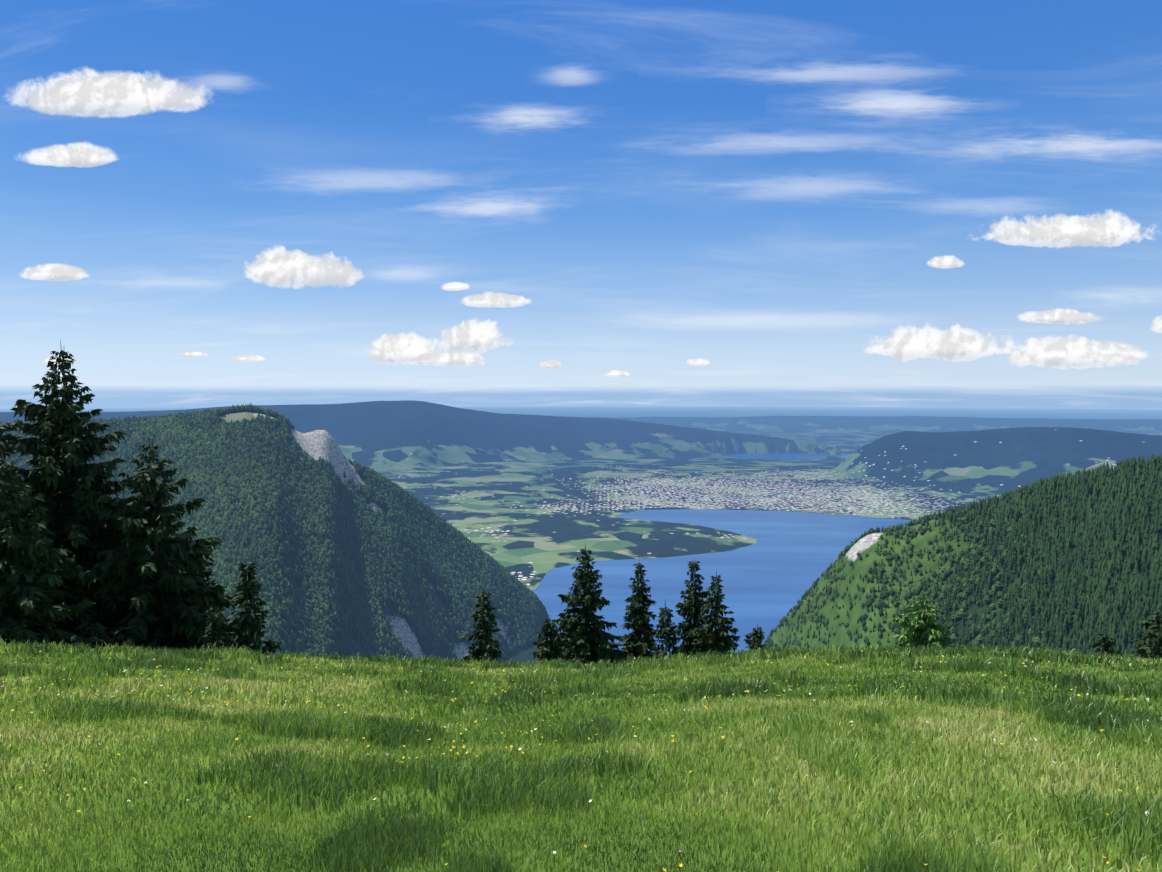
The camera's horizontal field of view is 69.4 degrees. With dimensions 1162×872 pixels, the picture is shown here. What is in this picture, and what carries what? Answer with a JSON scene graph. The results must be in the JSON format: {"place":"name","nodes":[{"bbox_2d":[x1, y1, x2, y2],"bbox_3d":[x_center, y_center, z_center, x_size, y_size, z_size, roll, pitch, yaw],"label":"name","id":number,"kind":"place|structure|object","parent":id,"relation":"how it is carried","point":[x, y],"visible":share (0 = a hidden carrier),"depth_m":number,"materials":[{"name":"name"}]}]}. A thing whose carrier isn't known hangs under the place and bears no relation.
{"place":"outdoors","nodes":[
{"label":"outdoors","id":0,"kind":"place"},
{"bbox_2d":[0,400,1161,871],"bbox_3d":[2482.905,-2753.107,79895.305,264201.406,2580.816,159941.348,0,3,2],"label":"terrain","id":1,"kind":"structure","parent":0,"point":[530,496],"depth_m":7614.06,"materials":[{"name":"green plant"}]},
{"bbox_2d":[0,419,80,634],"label":"spruce","id":2,"kind":"object","parent":1,"relation":"on","point":[46,533],"visible":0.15,"depth_m":50.64,"materials":[{"name":"green plant"}]},
{"bbox_2d":[0,447,103,647],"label":"spruce","id":3,"kind":"object","parent":1,"relation":"on","point":[27,614],"visible":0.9,"depth_m":43.44,"materials":[{"name":"green plant"}]},
{"bbox_2d":[6,339,164,647],"bbox_3d":[-33.090,6.486,53.708,14.499,24.527,13.816,1,3,10],"label":"spruce","id":4,"kind":"object","parent":1,"relation":"on","point":[78,489],"visible":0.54,"depth_m":52.44,"materials":[{"name":"green plant"}]},
{"bbox_2d":[104,501,168,645],"bbox_3d":[-31.998,10.962,58.511,8.383,13.502,8.739,0,3,-1],"label":"spruce","id":5,"kind":"object","parent":1,"relation":"on","point":[135,586],"visible":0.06,"depth_m":58.42,"materials":[{"name":"green plant"}]},
{"bbox_2d":[64,439,241,650],"bbox_3d":[-27.087,8.413,52.057,10.633,17.379,11.063,0,3,-4],"label":"conifer tree","id":6,"kind":"object","parent":1,"relation":"on","point":[158,578],"visible":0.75,"depth_m":51.60,"materials":[{"name":"green plant"}]},
{"bbox_2d":[162,550,239,648],"bbox_3d":[-27.064,12.139,59.103,7.164,11.044,7.093,2,3,28],"label":"spruce","id":7,"kind":"object","parent":1,"relation":"on","point":[203,573],"visible":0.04,"depth_m":59.07,"materials":[{"name":"green plant"}]},
{"bbox_2d":[200,600,236,650],"bbox_3d":[-19.347,10.675,44.847,1.884,3.895,2.367,-1,3,-19],"label":"conifer tree","id":8,"kind":"object","parent":1,"relation":"on","point":[217,628],"visible":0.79,"depth_m":44.60,"materials":[{"name":"green plant"}]},
{"bbox_2d":[225,552,282,655],"bbox_3d":[-18.665,9.865,47.225,2.946,6.819,3.220,0,3,6],"label":"spruce","id":9,"kind":"object","parent":1,"relation":"on","point":[245,626],"visible":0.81,"depth_m":46.88,"materials":[{"name":"green plant"}]},
{"bbox_2d":[0,403,548,661],"bbox_3d":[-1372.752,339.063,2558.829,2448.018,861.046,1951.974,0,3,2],"label":"mountain forest","id":10,"kind":"object","parent":1,"relation":"on","point":[259,479],"depth_m":2538.45,"materials":[{"name":"green plant"}]},
{"bbox_2d":[459,583,502,663],"bbox_3d":[-5.766,11.603,49.894,2.839,6.040,2.981,-1,3,-27],"label":"spruce","id":11,"kind":"object","parent":1,"relation":"on","point":[487,649],"visible":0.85,"depth_m":49.80,"materials":[{"name":"green plant"}]},
{"bbox_2d":[526,618,565,665],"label":"spruce","id":12,"kind":"object","parent":1,"relation":"on","point":[545,645],"visible":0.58,"depth_m":66.10,"materials":[{"name":"green plant"}]},
{"bbox_2d":[551,606,579,661],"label":"spruce","id":13,"kind":"object","parent":1,"relation":"on","point":[564,633],"visible":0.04,"depth_m":72.12,"materials":[{"name":"green plant"}]},
{"bbox_2d":[0,649,1159,871],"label":"meadow flowers","id":14,"kind":"object","parent":1,"relation":"on","point":[486,719],"visible":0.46,"depth_m":13.52,"materials":[{"name":"yellow plant"}]},
{"bbox_2d":[0,639,1161,871],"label":"meadow grass","id":15,"kind":"structure","parent":1,"relation":"on","point":[296,775],"depth_m":9.79,"materials":[{"name":"green plant"}]},
{"bbox_2d":[555,547,629,663],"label":"spruce","id":16,"kind":"object","parent":1,"relation":"on","point":[584,638],"visible":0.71,"depth_m":69.61,"materials":[{"name":"green plant"}]},
{"bbox_2d":[616,563,659,663],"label":"spruce","id":17,"kind":"object","parent":1,"relation":"on","point":[640,615],"visible":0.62,"depth_m":73.67,"materials":[{"name":"green plant"}]},
{"bbox_2d":[650,604,680,658],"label":"spruce","id":18,"kind":"object","parent":1,"relation":"on","point":[669,641],"visible":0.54,"depth_m":69.67,"materials":[{"name":"green plant"}]},
{"bbox_2d":[674,559,712,657],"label":"spruce","id":19,"kind":"object","parent":1,"relation":"on","point":[690,607],"visible":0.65,"depth_m":71.11,"materials":[{"name":"green plant"}]},
{"bbox_2d":[690,573,739,656],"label":"spruce","id":20,"kind":"object","parent":1,"relation":"on","point":[716,640],"visible":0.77,"depth_m":68.88,"materials":[{"name":"green plant"}]},
{"bbox_2d":[743,623,767,651],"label":"spruce bush","id":21,"kind":"object","parent":1,"relation":"on","point":[757,637],"visible":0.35,"depth_m":73.37,"materials":[{"name":"green plant"}]},
{"bbox_2d":[891,594,956,649],"bbox_3d":[23.383,13.105,57.268,5.003,5.954,4.885,3,4,42],"label":"young tree","id":22,"kind":"object","parent":1,"relation":"on","point":[919,627],"visible":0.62,"depth_m":56.53,"materials":[{"name":"green plant"}]},
{"bbox_2d":[761,454,1161,658],"bbox_3d":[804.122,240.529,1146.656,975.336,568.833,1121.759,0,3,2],"label":"forested hillside","id":23,"kind":"structure","parent":1,"relation":"on","point":[1125,497],"depth_m":1045.92,"materials":[{"name":"green plant"}]},
{"bbox_2d":[1090,627,1121,655],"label":"spruce","id":24,"kind":"object","parent":1,"relation":"on","point":[1102,645],"visible":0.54,"depth_m":48.33,"materials":[{"name":"green plant"}]},
{"bbox_2d":[1131,610,1161,660],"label":"spruce","id":25,"kind":"object","parent":1,"relation":"on","point":[1150,644],"visible":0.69,"depth_m":48.57,"materials":[{"name":"green plant"}]},
{"bbox_2d":[0,0,1161,408],"label":"sky","id":26,"kind":"structure","parent":0,"point":[677,198],"materials":[{"name":"blue"}]},
{"bbox_2d":[532,453,912,653],"bbox_3d":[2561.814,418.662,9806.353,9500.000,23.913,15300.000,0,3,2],"label":"lake water","id":27,"kind":"structure","parent":0,"point":[774,572],"depth_m":4359.26,"materials":[{"name":"blue liquid"}]}
]}

